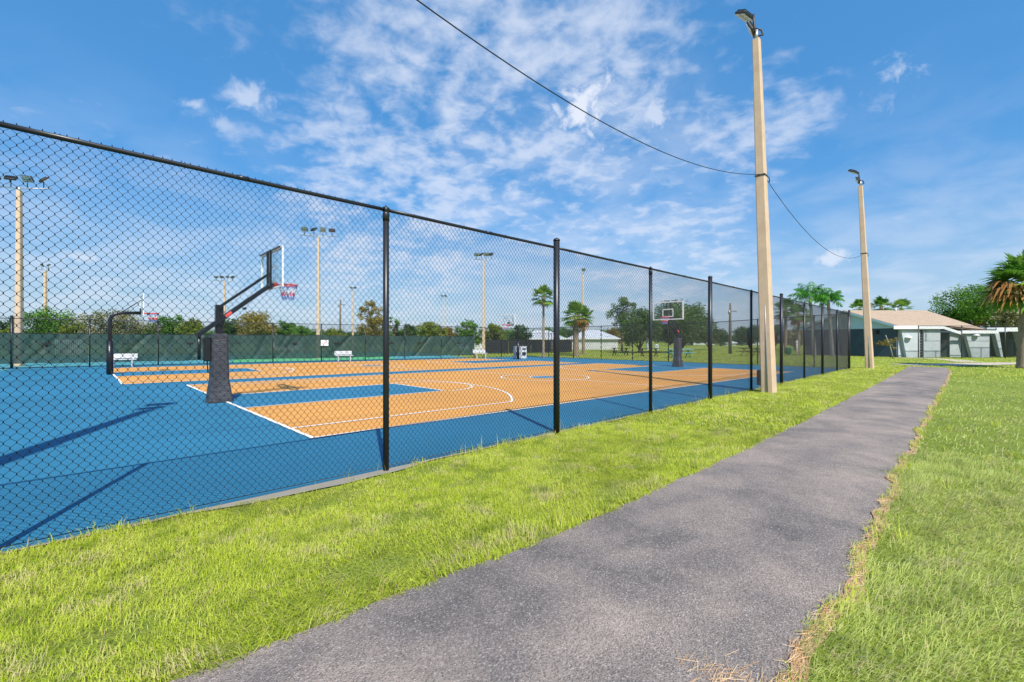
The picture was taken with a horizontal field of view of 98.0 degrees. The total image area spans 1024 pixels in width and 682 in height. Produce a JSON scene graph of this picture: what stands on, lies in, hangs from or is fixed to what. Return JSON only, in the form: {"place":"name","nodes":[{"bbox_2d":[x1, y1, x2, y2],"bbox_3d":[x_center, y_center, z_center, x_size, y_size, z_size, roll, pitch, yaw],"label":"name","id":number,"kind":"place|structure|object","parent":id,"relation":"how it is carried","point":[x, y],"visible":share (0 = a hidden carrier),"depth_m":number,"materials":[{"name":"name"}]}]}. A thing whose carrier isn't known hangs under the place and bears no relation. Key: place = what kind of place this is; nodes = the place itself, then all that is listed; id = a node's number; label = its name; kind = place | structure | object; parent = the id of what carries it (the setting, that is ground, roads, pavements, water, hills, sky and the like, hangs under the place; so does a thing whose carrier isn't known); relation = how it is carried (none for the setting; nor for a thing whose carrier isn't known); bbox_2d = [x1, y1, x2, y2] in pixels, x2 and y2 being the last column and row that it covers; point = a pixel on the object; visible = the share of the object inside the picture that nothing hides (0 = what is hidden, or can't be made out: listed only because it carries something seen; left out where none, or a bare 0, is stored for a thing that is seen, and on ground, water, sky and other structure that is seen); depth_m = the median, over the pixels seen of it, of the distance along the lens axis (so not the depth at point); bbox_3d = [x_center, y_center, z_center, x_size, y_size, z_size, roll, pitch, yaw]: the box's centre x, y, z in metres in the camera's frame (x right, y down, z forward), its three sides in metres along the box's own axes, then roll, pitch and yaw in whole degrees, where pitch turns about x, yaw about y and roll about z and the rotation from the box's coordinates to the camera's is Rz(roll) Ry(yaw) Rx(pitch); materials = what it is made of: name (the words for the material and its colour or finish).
{"place":"outdoors","nodes":[
{"label":"outdoors","id":0,"kind":"place"},
{"bbox_2d":[0,353,467,370],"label":"teal tennis surround","id":1,"kind":"object","parent":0,"point":[136,363],"visible":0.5,"depth_m":29.93,"materials":[{"name":"paint"}]},
{"bbox_2d":[231,357,397,361],"bbox_3d":[-19.229,1.507,42.945,12.367,0.001,19.399,0,0,-29],"label":"green tennis court","id":2,"kind":"object","parent":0,"point":[299,359],"visible":0.2,"depth_m":36.28,"materials":[{"name":"paint"}]},
{"bbox_2d":[0,356,845,551],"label":"blue court surface","id":3,"kind":"object","parent":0,"point":[66,472],"visible":0.6,"depth_m":6.52,"materials":[{"name":"paint"}]},
{"bbox_2d":[114,353,137,366],"bbox_3d":[-22.463,1.119,25.741,1.220,0.769,0.522,0,0,-32],"label":"bench","id":4,"kind":"object","parent":3,"relation":"on","point":[126,356],"visible":0.62,"depth_m":25.83,"materials":[{"name":"white paint"}]},
{"bbox_2d":[106,294,158,374],"bbox_3d":[-17.373,-0.320,20.522,1.474,3.640,1.451,0,0,-2],"label":"basketball goal","id":5,"kind":"object","parent":3,"relation":"on","point":[111,359],"visible":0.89,"depth_m":19.90,"materials":[{"name":"black plastic"}]},
{"bbox_2d":[0,315,474,368],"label":"chain link fence","id":6,"kind":"object","parent":3,"relation":"on","point":[435,345],"visible":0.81,"depth_m":28.49,"materials":[{"name":"fabric"}]},
{"bbox_2d":[194,245,296,403],"bbox_3d":[-6.559,-0.450,11.386,1.676,3.900,2.186,0,0,21],"label":"basketball goal","id":7,"kind":"object","parent":3,"relation":"on","point":[224,349],"visible":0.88,"depth_m":10.93,"materials":[{"name":"black plastic"}]},
{"bbox_2d":[114,360,528,375],"bbox_3d":[-8.598,1.492,27.315,24.032,0.001,3.186,0,0,-39],"label":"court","id":8,"kind":"object","parent":3,"relation":"on","point":[179,372],"visible":0.79,"depth_m":21.79,"materials":[{"name":"paint"}]},
{"bbox_2d":[114,358,571,383],"bbox_3d":[-8.742,1.496,27.464,24.679,0.001,12.662,0,0,-40],"label":"orange court paint","id":9,"kind":"object","parent":3,"relation":"on","point":[317,365],"visible":0.8,"depth_m":24.23,"materials":[{"name":"paint"}]},
{"bbox_2d":[113,358,566,383],"bbox_3d":[-8.742,1.487,27.465,24.689,0.002,12.662,0,0,-40],"label":"court line marking","id":10,"kind":"object","parent":9,"relation":"on","point":[285,372],"visible":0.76,"depth_m":23.24,"materials":[{"name":"white paint"}]},
{"bbox_2d":[334,351,352,361],"bbox_3d":[-12.324,1.119,32.641,1.220,0.769,0.522,0,0,-32],"label":"bench","id":11,"kind":"object","parent":3,"relation":"on","point":[343,352],"visible":0.94,"depth_m":32.67,"materials":[{"name":"white paint"}]},
{"bbox_2d":[231,366,697,407],"bbox_3d":[1.349,1.492,18.419,22.632,0.001,3.037,0,0,-41],"label":"basketball court key","id":12,"kind":"object","parent":3,"relation":"on","point":[290,399],"visible":0.65,"depth_m":12.66,"materials":[{"name":"paint"}]},
{"bbox_2d":[473,349,486,357],"bbox_3d":[-2.732,1.119,38.341,1.220,0.769,0.522,0,0,-32],"label":"bench","id":13,"kind":"object","parent":3,"relation":"on","point":[482,351],"visible":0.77,"depth_m":38.36,"materials":[{"name":"white paint"}]},
{"bbox_2d":[190,363,789,438],"bbox_3d":[1.328,1.496,18.440,22.470,0.001,12.516,0,0,-44],"label":"orange court paint","id":14,"kind":"object","parent":3,"relation":"on","point":[399,407],"visible":0.56,"depth_m":13.19,"materials":[{"name":"paint"}]},
{"bbox_2d":[187,363,792,437],"bbox_3d":[1.328,1.487,18.440,22.480,0.002,12.517,0,0,-44],"label":"court line marking","id":15,"kind":"object","parent":14,"relation":"on","point":[310,436],"visible":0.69,"depth_m":10.78,"materials":[{"name":"white paint"}]},
{"bbox_2d":[474,327,526,357],"bbox_3d":[-0.978,0.138,41.393,6.385,2.825,0.088,0,0,-41],"label":"chain link fence","id":16,"kind":"object","parent":3,"relation":"on","point":[499,339],"visible":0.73,"depth_m":41.35,"materials":[{"name":"black metal"}]},
{"bbox_2d":[502,314,519,358],"bbox_3d":[-0.143,-0.320,35.910,1.451,3.640,1.474,0,0,4],"label":"basketball goal","id":17,"kind":"object","parent":3,"relation":"on","point":[518,343],"visible":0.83,"depth_m":36.27,"materials":[{"name":"black plastic"}]},
{"bbox_2d":[513,346,526,358],"bbox_3d":[0.675,0.970,37.600,1.080,1.060,0.560,0,0,-15],"label":"waste bin","id":18,"kind":"object","parent":3,"relation":"on","point":[521,353],"visible":0.58,"depth_m":37.40,"materials":[{"name":"white paint"}]},
{"bbox_2d":[653,301,683,366],"bbox_3d":[8.964,-0.360,25.552,1.676,3.720,2.185,0,0,21],"label":"basketball goal","id":19,"kind":"object","parent":3,"relation":"on","point":[677,342],"visible":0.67,"depth_m":25.70,"materials":[{"name":"black plastic"}]},
{"bbox_2d":[526,313,848,368],"bbox_3d":[9.834,-0.003,33.824,0.088,3.105,25.708,0,0,-41],"label":"chain link fence","id":20,"kind":"object","parent":3,"relation":"on","point":[573,341],"visible":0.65,"depth_m":32.34,"materials":[{"name":"black metal"}]},
{"bbox_2d":[0,341,1023,681],"bbox_3d":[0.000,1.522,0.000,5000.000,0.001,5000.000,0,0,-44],"label":"lawn","id":21,"kind":"structure","parent":0,"point":[350,571],"depth_m":3.19,"materials":[{"name":"plant"}]},
{"bbox_2d":[0,319,13,329],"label":"shade tree","id":22,"kind":"object","parent":21,"relation":"on","point":[1,328],"visible":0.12,"depth_m":74.99,"materials":[{"name":"green plant"}]},
{"bbox_2d":[0,175,51,365],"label":"light pole","id":23,"kind":"object","parent":21,"relation":"on","point":[18,257],"visible":0.84,"depth_m":26.80,"materials":[{"name":"concrete"}]},
{"bbox_2d":[5,305,78,332],"bbox_3d":[-55.003,-1.333,53.605,6.134,5.896,7.474,0,0,-7],"label":"shade tree","id":24,"kind":"object","parent":21,"relation":"on","point":[45,315],"visible":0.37,"depth_m":51.66,"materials":[{"name":"green plant"}]},
{"bbox_2d":[38,264,51,310],"bbox_3d":[-58.683,-4.053,56.001,1.707,11.306,0.617,0,0,0],"label":"light pole","id":25,"kind":"object","parent":21,"relation":"on","point":[44,288],"visible":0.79,"depth_m":55.89,"materials":[{"name":"concrete"}]},
{"bbox_2d":[58,322,88,343],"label":"bushy tree","id":26,"kind":"object","parent":21,"relation":"on","point":[73,327],"visible":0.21,"depth_m":49.58,"materials":[{"name":"green plant"}]},
{"bbox_2d":[61,308,164,342],"bbox_3d":[-41.850,-0.921,47.240,8.218,5.095,5.504,0,0,-36],"label":"shade tree","id":27,"kind":"object","parent":21,"relation":"on","point":[118,317],"visible":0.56,"depth_m":46.19,"materials":[{"name":"green plant"}]},
{"bbox_2d":[136,314,187,334],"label":"shade tree","id":28,"kind":"object","parent":21,"relation":"on","point":[168,324],"visible":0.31,"depth_m":49.39,"materials":[{"name":"green plant"}]},
{"bbox_2d":[174,317,205,334],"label":"bushy tree","id":29,"kind":"object","parent":21,"relation":"on","point":[194,328],"visible":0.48,"depth_m":47.54,"materials":[{"name":"green plant"}]},
{"bbox_2d":[214,276,235,326],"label":"light pole","id":30,"kind":"object","parent":21,"relation":"on","point":[224,293],"visible":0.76,"depth_m":66.95,"materials":[{"name":"concrete"}]},
{"bbox_2d":[214,318,239,333],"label":"shade tree","id":31,"kind":"object","parent":21,"relation":"on","point":[230,327],"visible":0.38,"depth_m":55.55,"materials":[{"name":"green plant"}]},
{"bbox_2d":[233,310,279,335],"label":"shade tree","id":32,"kind":"object","parent":21,"relation":"on","point":[258,321],"visible":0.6,"depth_m":49.10,"materials":[{"name":"green plant"}]},
{"bbox_2d":[275,320,297,335],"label":"bushy tree","id":33,"kind":"object","parent":21,"relation":"on","point":[284,326],"visible":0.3,"depth_m":59.48,"materials":[{"name":"green plant"}]},
{"bbox_2d":[290,325,322,335],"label":"bushy tree","id":34,"kind":"object","parent":21,"relation":"on","point":[301,330],"visible":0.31,"depth_m":57.59,"materials":[{"name":"green plant"}]},
{"bbox_2d":[300,227,336,334],"bbox_3d":[-16.912,-4.156,38.905,3.004,11.511,0.592,0,0,-10],"label":"light pole","id":35,"kind":"object","parent":21,"relation":"on","point":[304,229],"visible":0.84,"depth_m":38.79,"materials":[{"name":"concrete"}]},
{"bbox_2d":[322,327,345,335],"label":"bushy tree","id":36,"kind":"object","parent":21,"relation":"on","point":[334,333],"visible":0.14,"depth_m":61.66,"materials":[{"name":"green plant"}]},
{"bbox_2d":[338,299,344,328],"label":"utility pole","id":37,"kind":"object","parent":21,"relation":"on","point":[340,313],"visible":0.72,"depth_m":71.88,"materials":[{"name":"metal"}]},
{"bbox_2d":[349,287,356,334],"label":"light pole","id":38,"kind":"object","parent":21,"relation":"on","point":[353,307],"visible":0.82,"depth_m":81.90,"materials":[{"name":"concrete"}]},
{"bbox_2d":[357,300,382,323],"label":"shade tree","id":39,"kind":"object","parent":21,"relation":"on","point":[372,312],"visible":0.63,"depth_m":60.15,"materials":[{"name":"green plant"}]},
{"bbox_2d":[355,314,391,334],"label":"shade tree","id":40,"kind":"object","parent":21,"relation":"on","point":[378,329],"visible":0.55,"depth_m":55.35,"materials":[{"name":"green plant"}]},
{"bbox_2d":[389,317,399,334],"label":"bushy tree","id":41,"kind":"object","parent":21,"relation":"on","point":[396,323],"visible":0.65,"depth_m":59.84,"materials":[{"name":"green plant"}]},
{"bbox_2d":[395,324,418,343],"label":"bushy tree","id":42,"kind":"object","parent":21,"relation":"on","point":[410,330],"visible":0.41,"depth_m":61.38,"materials":[{"name":"green plant"}]},
{"bbox_2d":[1,372,830,553],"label":"concrete mow strip","id":43,"kind":"object","parent":21,"relation":"on","point":[326,484],"visible":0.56,"depth_m":4.54,"materials":[{"name":"concrete"}]},
{"bbox_2d":[0,120,850,547],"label":"chain link fence","id":44,"kind":"object","parent":43,"relation":"on","point":[790,354],"visible":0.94,"depth_m":5.29,"materials":[{"name":"black metal"}]},
{"bbox_2d":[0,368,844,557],"bbox_3d":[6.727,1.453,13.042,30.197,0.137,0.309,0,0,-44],"label":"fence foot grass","id":45,"kind":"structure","parent":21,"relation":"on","point":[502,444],"depth_m":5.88,"materials":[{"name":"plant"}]},
{"bbox_2d":[416,321,447,337],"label":"shade tree","id":46,"kind":"object","parent":21,"relation":"on","point":[433,327],"visible":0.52,"depth_m":57.28,"materials":[{"name":"green plant"}]},
{"bbox_2d":[441,295,446,327],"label":"light pole","id":47,"kind":"object","parent":21,"relation":"on","point":[445,296],"visible":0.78,"depth_m":96.89,"materials":[{"name":"concrete"}]},
{"bbox_2d":[439,327,460,346],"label":"bushy tree","id":48,"kind":"object","parent":21,"relation":"on","point":[451,335],"visible":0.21,"depth_m":61.38,"materials":[{"name":"green plant"}]},
{"bbox_2d":[188,389,728,518],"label":"seed stalk grass","id":49,"kind":"structure","parent":21,"relation":"on","point":[465,450],"depth_m":5.90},
{"bbox_2d":[453,319,481,344],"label":"shade tree","id":50,"kind":"object","parent":21,"relation":"on","point":[462,324],"visible":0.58,"depth_m":61.19,"materials":[{"name":"green plant"}]},
{"bbox_2d":[474,253,493,354],"bbox_3d":[-3.164,-4.154,50.004,2.223,11.508,0.608,0,0,8],"label":"light pole","id":51,"kind":"object","parent":21,"relation":"on","point":[483,304],"visible":0.83,"depth_m":49.89,"materials":[{"name":"concrete"}]},
{"bbox_2d":[485,323,506,339],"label":"bushy tree","id":52,"kind":"object","parent":21,"relation":"on","point":[492,329],"visible":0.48,"depth_m":63.42,"materials":[{"name":"green plant"}]},
{"bbox_2d":[503,328,515,341],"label":"distant tree","id":53,"kind":"object","parent":21,"relation":"on","point":[506,338],"visible":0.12,"depth_m":144.95,"materials":[{"name":"green plant"}]},
{"bbox_2d":[509,324,532,339],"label":"bushy tree","id":54,"kind":"object","parent":21,"relation":"on","point":[521,333],"visible":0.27,"depth_m":71.00,"materials":[{"name":"green plant"}]},
{"bbox_2d":[485,332,571,353],"bbox_3d":[2.239,0.258,53.992,12.453,2.585,0.115,0,0,-29],"label":"chain link fence","id":55,"kind":"object","parent":21,"relation":"on","point":[512,343],"visible":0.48,"depth_m":53.52,"materials":[{"name":"black metal"}]},
{"bbox_2d":[531,283,552,357],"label":"cabbage palm","id":56,"kind":"object","parent":21,"relation":"on","point":[541,300],"visible":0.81,"depth_m":40.39,"materials":[{"name":"plant"}]},
{"bbox_2d":[527,330,564,339],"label":"house","id":57,"kind":"structure","parent":21,"relation":"on","point":[546,331],"depth_m":93.07,"materials":[{"name":"grey metal"}]},
{"bbox_2d":[532,327,567,337],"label":"bushy tree","id":58,"kind":"object","parent":21,"relation":"on","point":[552,331],"visible":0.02,"depth_m":99.42,"materials":[{"name":"green plant"}]},
{"bbox_2d":[560,299,590,355],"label":"cabbage palm","id":59,"kind":"object","parent":21,"relation":"on","point":[574,320],"visible":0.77,"depth_m":44.74,"materials":[{"name":"plant"}]},
{"bbox_2d":[581,268,585,304],"bbox_3d":[9.932,-4.254,61.993,0.593,11.708,0.423,0,0,26],"label":"light pole","id":60,"kind":"object","parent":21,"relation":"on","point":[583,269],"visible":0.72,"depth_m":61.90,"materials":[{"name":"concrete"}]},
{"bbox_2d":[574,305,593,354],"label":"cabbage palm","id":61,"kind":"object","parent":21,"relation":"on","point":[583,335],"visible":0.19,"depth_m":49.86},
{"bbox_2d":[607,327,621,343],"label":"bushy tree","id":62,"kind":"object","parent":21,"relation":"on","point":[611,331],"visible":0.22,"depth_m":91.25,"materials":[{"name":"green plant"}]},
{"bbox_2d":[605,296,636,351],"bbox_3d":[15.198,-2.359,62.073,4.482,7.929,4.604,0,0,18],"label":"pine tree","id":63,"kind":"object","parent":21,"relation":"on","point":[623,309],"visible":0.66,"depth_m":61.82,"materials":[{"name":"plant"}]},
{"bbox_2d":[616,306,666,352],"bbox_3d":[16.258,-1.370,56.023,6.073,5.986,7.784,0,0,42],"label":"oak tree","id":64,"kind":"object","parent":21,"relation":"on","point":[639,322],"visible":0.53,"depth_m":54.87,"materials":[{"name":"green plant"}]},
{"bbox_2d":[637,348,659,355],"bbox_3d":[13.696,1.123,44.500,2.000,0.791,1.680,0,0,4],"label":"picnic table","id":65,"kind":"object","parent":21,"relation":"on","point":[646,351],"visible":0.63,"depth_m":44.18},
{"bbox_2d":[663,349,695,357],"bbox_3d":[15.230,1.123,40.500,2.400,0.791,1.680,0,0,-4],"label":"picnic table","id":66,"kind":"object","parent":21,"relation":"on","point":[682,352],"visible":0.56,"depth_m":40.15,"materials":[{"name":"teal paint"}]},
{"bbox_2d":[652,299,715,351],"bbox_3d":[21.487,-2.021,57.770,9.084,7.315,11.734,0,0,27],"label":"oak tree","id":67,"kind":"object","parent":21,"relation":"on","point":[687,320],"visible":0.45,"depth_m":56.17,"materials":[{"name":"green plant"}]},
{"bbox_2d":[696,323,727,346],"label":"oak tree","id":68,"kind":"object","parent":21,"relation":"on","point":[716,334],"visible":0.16,"depth_m":74.47,"materials":[{"name":"green plant"}]},
{"bbox_2d":[405,350,1023,380],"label":"grass","id":69,"kind":"structure","parent":21,"relation":"on","point":[933,359],"depth_m":32.58,"materials":[{"name":"plant"}]},
{"bbox_2d":[715,334,733,345],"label":"oak tree","id":70,"kind":"object","parent":21,"relation":"on","point":[724,339],"visible":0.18,"depth_m":128.71,"materials":[{"name":"green plant"}]},
{"bbox_2d":[728,303,735,353],"bbox_3d":[26.178,-1.451,53.044,1.042,6.101,0.397,0,0,-12],"label":"utility pole","id":71,"kind":"object","parent":21,"relation":"on","point":[730,331],"visible":0.51,"depth_m":52.87,"materials":[{"name":"wood"}]},
{"bbox_2d":[732,325,758,345],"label":"oak tree","id":72,"kind":"object","parent":21,"relation":"on","point":[755,330],"visible":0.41,"depth_m":94.50,"materials":[{"name":"green plant"}]},
{"bbox_2d":[735,9,776,393],"bbox_3d":[7.302,-4.222,13.341,0.604,11.645,1.043,0,0,-44],"label":"light pole","id":73,"kind":"object","parent":21,"relation":"on","point":[766,378],"visible":0.99,"depth_m":13.12,"materials":[{"name":"concrete"}]},
{"bbox_2d":[416,0,757,174],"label":"overhead cable","id":74,"kind":"object","parent":73,"relation":"attached to","point":[553,92],"visible":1,"depth_m":6.52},
{"bbox_2d":[767,180,862,257],"bbox_3d":[13.616,-4.337,19.075,16.634,1.042,0.015,0,0,-44],"label":"overhead cable","id":75,"kind":"object","parent":73,"relation":"attached to","point":[800,225],"visible":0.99,"depth_m":15.52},
{"bbox_2d":[599,364,923,433],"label":"verge grass","id":76,"kind":"structure","parent":21,"relation":"on","point":[756,417],"depth_m":10.59,"materials":[{"name":"plant"}]},
{"bbox_2d":[756,323,787,348],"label":"oak tree","id":77,"kind":"object","parent":21,"relation":"on","point":[775,333],"visible":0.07,"depth_m":79.08,"materials":[{"name":"green plant"}]},
{"bbox_2d":[773,297,798,352],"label":"cabbage palm","id":78,"kind":"object","parent":21,"relation":"on","point":[788,314],"visible":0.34,"depth_m":54.68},
{"bbox_2d":[777,326,802,349],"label":"oak tree","id":79,"kind":"object","parent":21,"relation":"on","point":[789,337],"visible":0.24,"depth_m":71.22,"materials":[{"name":"green plant"}]},
{"bbox_2d":[787,303,809,351],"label":"cabbage palm","id":80,"kind":"object","parent":21,"relation":"on","point":[807,311],"visible":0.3,"depth_m":55.62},
{"bbox_2d":[787,281,831,353],"bbox_3d":[30.014,-2.259,45.058,3.636,7.744,3.603,0,0,26],"label":"feather palm","id":81,"kind":"object","parent":21,"relation":"on","point":[806,294],"visible":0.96,"depth_m":44.84,"materials":[{"name":"plant"}]},
{"bbox_2d":[812,288,844,355],"bbox_3d":[31.650,-1.813,44.519,2.660,6.852,2.926,0,0,-44],"label":"feather palm","id":82,"kind":"object","parent":21,"relation":"on","point":[837,298],"visible":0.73,"depth_m":44.21,"materials":[{"name":"plant"}]},
{"bbox_2d":[848,298,871,309],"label":"cabbage palm","id":83,"kind":"object","parent":21,"relation":"on","point":[858,303],"visible":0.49,"depth_m":71.85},
{"bbox_2d":[848,169,873,368],"bbox_3d":[19.616,-4.072,25.033,0.604,11.345,1.131,0,0,-44],"label":"light pole","id":84,"kind":"object","parent":21,"relation":"on","point":[868,347],"visible":0.98,"depth_m":24.84,"materials":[{"name":"concrete"}]},
{"bbox_2d":[781,369,950,681],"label":"soil fringe","id":85,"kind":"object","parent":21,"relation":"on","point":[806,660],"visible":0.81,"depth_m":2.75,"materials":[{"name":"soil"}]},
{"bbox_2d":[870,295,892,309],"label":"cabbage palm","id":86,"kind":"object","parent":21,"relation":"on","point":[881,301],"visible":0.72,"depth_m":71.65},
{"bbox_2d":[875,335,899,358],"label":"sapling","id":87,"kind":"object","parent":21,"relation":"on","point":[884,342],"visible":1,"depth_m":38.17,"materials":[{"name":"green plant"}]},
{"bbox_2d":[887,297,915,309],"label":"cabbage palm","id":88,"kind":"object","parent":21,"relation":"on","point":[903,302],"visible":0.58,"depth_m":71.58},
{"bbox_2d":[802,308,1017,357],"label":"grey building","id":89,"kind":"structure","parent":21,"relation":"on","point":[902,325],"depth_m":41.79,"materials":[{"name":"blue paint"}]},
{"bbox_2d":[920,330,921,356],"bbox_3d":[37.897,0.220,41.365,0.328,2.560,0.130,0,0,0],"label":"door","id":90,"kind":"structure","parent":89,"relation":"in","point":[920,330],"depth_m":41.33,"materials":[{"name":"metal"}]},
{"bbox_2d":[942,310,962,319],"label":"bushy tree","id":91,"kind":"object","parent":21,"relation":"on","point":[948,312],"visible":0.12,"depth_m":63.48,"materials":[{"name":"green plant"}]},
{"bbox_2d":[901,357,1015,365],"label":"concrete walk","id":92,"kind":"structure","parent":21,"relation":"on","point":[991,363],"depth_m":29.81,"materials":[{"name":"concrete"}]},
{"bbox_2d":[918,325,1017,357],"bbox_3d":[41.712,0.077,39.402,11.604,2.945,0.094,0,0,0],"label":"chain link fence","id":93,"kind":"object","parent":21,"relation":"on","point":[1004,340],"visible":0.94,"depth_m":39.44,"materials":[{"name":"grey metal"}]},
{"bbox_2d":[927,283,1018,326],"bbox_3d":[64.636,-3.337,62.007,9.888,9.888,12.491,0,0,15],"label":"shade tree","id":94,"kind":"object","parent":21,"relation":"on","point":[976,315],"visible":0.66,"depth_m":61.47,"materials":[{"name":"green plant"}]},
{"bbox_2d":[970,297,1019,327],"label":"shade tree","id":95,"kind":"object","parent":21,"relation":"on","point":[985,325],"visible":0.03,"depth_m":67.66,"materials":[{"name":"green plant"}]},
{"bbox_2d":[967,250,1023,367],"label":"cabbage palm","id":96,"kind":"object","parent":21,"relation":"on","point":[1001,284],"visible":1,"depth_m":24.76,"materials":[{"name":"plant"}]},
{"bbox_2d":[988,308,1019,331],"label":"bushy tree","id":97,"kind":"object","parent":21,"relation":"on","point":[1007,320],"visible":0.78,"depth_m":55.54,"materials":[{"name":"green plant"}]},
{"bbox_2d":[0,0,1023,338],"label":"sky","id":98,"kind":"structure","parent":0,"point":[381,103],"materials":[{"name":"blue"}]},
{"bbox_2d":[169,367,949,681],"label":"asphalt path","id":99,"kind":"structure","parent":0,"point":[745,553],"depth_m":2.70,"materials":[{"name":"asphalt"}]},
{"bbox_2d":[128,383,945,681],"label":"path edge grass","id":100,"kind":"structure","parent":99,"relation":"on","point":[578,520],"depth_m":3.07,"materials":[{"name":"plant"}]},
{"bbox_2d":[676,453,906,681],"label":"dry grass","id":101,"kind":"structure","parent":99,"relation":"on","point":[778,680],"depth_m":2.17,"materials":[{"name":"plant"}]},
{"bbox_2d":[566,330,618,349],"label":"house","id":102,"kind":"structure","parent":0,"point":[611,340],"depth_m":77.97,"materials":[{"name":"grey metal"}]},
{"bbox_2d":[774,447,1023,681],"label":"lawn grass","id":103,"kind":"structure","parent":0,"point":[916,511],"depth_m":2.78,"materials":[{"name":"plant"}]},
{"bbox_2d":[909,378,1023,463],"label":"lawn grass","id":104,"kind":"structure","parent":0,"point":[980,431],"depth_m":8.67,"materials":[{"name":"plant"}]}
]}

